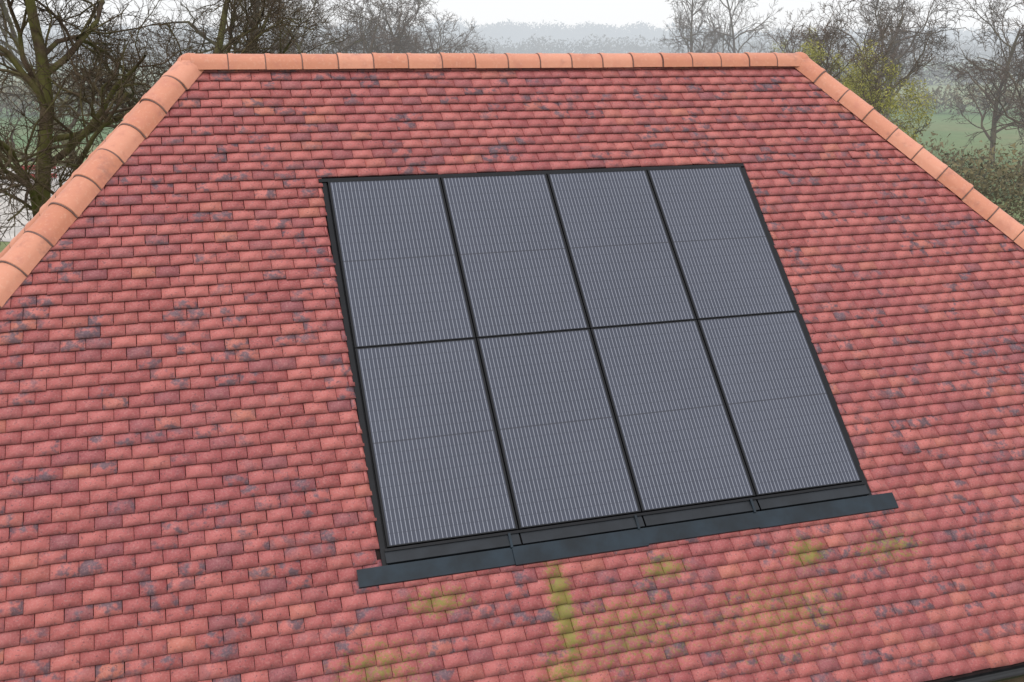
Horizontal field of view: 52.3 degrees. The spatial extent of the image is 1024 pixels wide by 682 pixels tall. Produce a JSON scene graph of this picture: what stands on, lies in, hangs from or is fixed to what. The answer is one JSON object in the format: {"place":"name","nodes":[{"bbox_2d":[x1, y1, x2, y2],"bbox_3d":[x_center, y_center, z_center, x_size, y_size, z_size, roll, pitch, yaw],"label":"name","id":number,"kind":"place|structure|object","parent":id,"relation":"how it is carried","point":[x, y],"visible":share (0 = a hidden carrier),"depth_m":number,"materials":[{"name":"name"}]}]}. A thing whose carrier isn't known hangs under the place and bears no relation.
{"place":"outdoors","nodes":[
{"label":"outdoors","id":0,"kind":"place"},
{"bbox_2d":[0,39,1023,252],"bbox_3d":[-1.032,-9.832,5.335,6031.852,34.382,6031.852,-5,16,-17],"label":"ground","id":1,"kind":"structure","parent":0,"point":[943,129],"depth_m":101.58,"materials":[{"name":"green plant"}]},
{"bbox_2d":[0,166,70,241],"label":"gravel yard","id":2,"kind":"structure","parent":1,"relation":"on","point":[24,221],"depth_m":50.76,"materials":[{"name":"grey gravel"}]},
{"bbox_2d":[0,62,166,116],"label":"hedgerow","id":3,"kind":"object","parent":1,"relation":"on","point":[19,102],"visible":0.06,"depth_m":120.28,"materials":[{"name":"plant"}]},
{"bbox_2d":[0,0,173,169],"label":"bare oak tree","id":4,"kind":"object","parent":1,"relation":"on","point":[12,29],"visible":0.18,"depth_m":58.41,"materials":[{"name":"brown plant"}]},
{"bbox_2d":[0,0,291,245],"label":"bare oak tree","id":5,"kind":"object","parent":1,"relation":"on","point":[39,191],"visible":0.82,"depth_m":32.15,"materials":[{"name":"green plant"}]},
{"bbox_2d":[0,0,358,228],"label":"bare oak tree","id":6,"kind":"object","parent":1,"relation":"on","point":[235,4],"visible":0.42,"depth_m":37.63,"materials":[{"name":"brown plant"}]},
{"bbox_2d":[123,0,356,92],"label":"bare oak tree","id":7,"kind":"object","parent":1,"relation":"on","point":[209,42],"visible":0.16,"depth_m":51.95,"materials":[{"name":"brown plant"}]},
{"bbox_2d":[263,0,335,53],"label":"bare tree","id":8,"kind":"object","parent":1,"relation":"on","point":[292,24],"visible":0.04,"depth_m":91.07,"materials":[{"name":"brown plant"}]},
{"bbox_2d":[238,0,389,53],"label":"bare oak tree","id":9,"kind":"object","parent":1,"relation":"on","point":[342,43],"visible":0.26,"depth_m":70.54,"materials":[{"name":"brown plant"}]},
{"bbox_2d":[282,0,424,53],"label":"bare tree","id":10,"kind":"object","parent":1,"relation":"on","point":[393,41],"visible":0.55,"depth_m":81.89,"materials":[{"name":"brown plant"}]},
{"bbox_2d":[312,0,433,53],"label":"bare tree","id":11,"kind":"object","parent":1,"relation":"on","point":[381,33],"visible":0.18,"depth_m":113.37,"materials":[{"name":"brown plant"}]},
{"bbox_2d":[319,0,463,53],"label":"bare tree","id":12,"kind":"object","parent":1,"relation":"on","point":[418,2],"visible":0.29,"depth_m":86.01,"materials":[{"name":"plant"}]},
{"bbox_2d":[398,0,499,53],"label":"bare tree","id":13,"kind":"object","parent":1,"relation":"on","point":[431,39],"visible":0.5,"depth_m":99.65,"materials":[{"name":"plant"}]},
{"bbox_2d":[0,17,1023,53],"bbox_3d":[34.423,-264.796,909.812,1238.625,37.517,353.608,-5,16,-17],"label":"distant tree line","id":14,"kind":"object","parent":1,"relation":"on","point":[510,30],"visible":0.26,"depth_m":900.24,"materials":[{"name":"grey plant"}]},
{"bbox_2d":[0,29,1023,65],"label":"distant woodland","id":15,"kind":"object","parent":1,"relation":"on","point":[633,48],"visible":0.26,"depth_m":459.50,"materials":[{"name":"grey plant"}]},
{"bbox_2d":[659,0,725,52],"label":"bare tree","id":16,"kind":"object","parent":1,"relation":"on","point":[686,27],"visible":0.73,"depth_m":115.28,"materials":[{"name":"plant"}]},
{"bbox_2d":[693,0,783,52],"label":"bare tree","id":17,"kind":"object","parent":1,"relation":"on","point":[729,36],"visible":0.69,"depth_m":122.51,"materials":[{"name":"grey plant"}]},
{"bbox_2d":[760,4,844,57],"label":"goat willow tree","id":18,"kind":"object","parent":1,"relation":"on","point":[788,41],"visible":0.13,"depth_m":67.01,"materials":[{"name":"grey plant"}]},
{"bbox_2d":[782,0,898,115],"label":"goat willow tree","id":19,"kind":"object","parent":1,"relation":"on","point":[829,67],"visible":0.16,"depth_m":52.38,"materials":[{"name":"plant"}]},
{"bbox_2d":[837,18,945,145],"bbox_3d":[17.024,-10.428,49.063,5.733,9.281,6.799,-5,16,-17],"label":"goat willow tree","id":20,"kind":"object","parent":1,"relation":"on","point":[873,100],"visible":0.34,"depth_m":48.15,"materials":[{"name":"green plant"}]},
{"bbox_2d":[790,0,992,116],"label":"bare tree","id":21,"kind":"object","parent":1,"relation":"on","point":[906,36],"visible":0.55,"depth_m":72.23,"materials":[{"name":"brown plant"}]},
{"bbox_2d":[846,0,939,124],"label":"bare tree","id":22,"kind":"object","parent":1,"relation":"on","point":[898,13],"visible":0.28,"depth_m":95.44,"materials":[{"name":"brown plant"}]},
{"bbox_2d":[822,49,1023,84],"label":"hedgerow","id":23,"kind":"object","parent":1,"relation":"on","point":[937,73],"visible":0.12,"depth_m":219.61,"materials":[{"name":"plant"}]},
{"bbox_2d":[864,79,1023,113],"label":"hedgerow","id":24,"kind":"object","parent":1,"relation":"on","point":[944,98],"visible":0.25,"depth_m":123.38,"materials":[{"name":"plant"}]},
{"bbox_2d":[912,131,1023,197],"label":"hedgerow","id":25,"kind":"object","parent":1,"relation":"on","point":[988,163],"visible":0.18,"depth_m":57.42,"materials":[{"name":"green plant"}]},
{"bbox_2d":[931,0,1023,162],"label":"bare tree","id":26,"kind":"object","parent":1,"relation":"on","point":[1012,47],"visible":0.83,"depth_m":69.89,"materials":[{"name":"brown plant"}]},
{"bbox_2d":[934,142,1023,225],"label":"bramble thicket","id":27,"kind":"object","parent":1,"relation":"on","point":[1007,201],"visible":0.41,"depth_m":45.28,"materials":[{"name":"green plant"}]},
{"bbox_2d":[937,16,1023,186],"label":"bare tree","id":28,"kind":"object","parent":1,"relation":"on","point":[1015,86],"visible":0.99,"depth_m":58.47,"materials":[{"name":"brown plant"}]},
{"bbox_2d":[2,0,1023,41],"label":"sky","id":29,"kind":"structure","parent":0,"point":[570,12],"materials":[{"name":"white"}]},
{"bbox_2d":[1003,677,1023,681],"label":"fascia and soffit","id":30,"kind":"structure","parent":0,"point":[1018,680],"depth_m":9.41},
{"bbox_2d":[4,69,1023,681],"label":"roof deck","id":31,"kind":"structure","parent":30,"relation":"on","point":[296,447],"depth_m":8.99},
{"bbox_2d":[0,75,186,307],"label":"hip tiles union","id":32,"kind":"object","parent":31,"relation":"on","point":[70,210],"visible":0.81,"depth_m":9.65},
{"bbox_2d":[0,56,203,306],"bbox_3d":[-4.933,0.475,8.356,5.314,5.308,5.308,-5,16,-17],"label":"hip tiles","id":33,"kind":"object","parent":31,"relation":"on","point":[28,251],"visible":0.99,"depth_m":9.65,"materials":[{"name":"ceramic"}]},
{"bbox_2d":[177,53,189,60],"bbox_3d":[-3.298,-2.809,10.691,0.280,0.280,0.280,-5,16,-17],"label":"hip apex cap","id":34,"kind":"object","parent":31,"relation":"on","point":[185,56],"visible":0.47,"depth_m":10.58,"materials":[{"name":"ceramic"}]},
{"bbox_2d":[190,52,801,69],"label":"ridge tiles","id":35,"kind":"object","parent":31,"relation":"on","point":[347,61],"visible":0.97,"depth_m":11.47,"materials":[{"name":"ceramic"}]},
{"bbox_2d":[0,59,1023,681],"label":"tiled roof","id":36,"kind":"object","parent":31,"relation":"on","point":[904,273],"visible":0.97,"depth_m":9.33,"materials":[{"name":"tile"}]},
{"bbox_2d":[318,163,898,588],"bbox_3d":[0.777,0.012,10.071,5.120,4.125,0.089,-5,-28,-17],"label":"solar panel array","id":37,"kind":"object","parent":36,"relation":"on","point":[550,365],"visible":1,"depth_m":9.88,"materials":[{"name":"glass"}]},
{"bbox_2d":[795,52,808,68],"bbox_3d":[3.501,-3.389,12.746,0.280,0.280,0.280,-5,16,-17],"label":"hip apex cap","id":38,"kind":"object","parent":31,"relation":"on","point":[803,55],"visible":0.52,"depth_m":12.64,"materials":[{"name":"ceramic"}]},
{"bbox_2d":[793,58,1023,248],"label":"hip tiles","id":39,"kind":"object","parent":31,"relation":"on","point":[1009,226],"visible":0.91,"depth_m":12.26,"materials":[{"name":"ceramic"}]},
{"bbox_2d":[814,70,1023,240],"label":"hip tiles union","id":40,"kind":"object","parent":31,"relation":"on","point":[916,153],"visible":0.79,"depth_m":12.25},
{"bbox_2d":[943,665,1023,681],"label":"gutter front","id":41,"kind":"object","parent":30,"relation":"attached to","point":[1009,673],"depth_m":9.24,"materials":[{"name":"plastic"}]}
]}

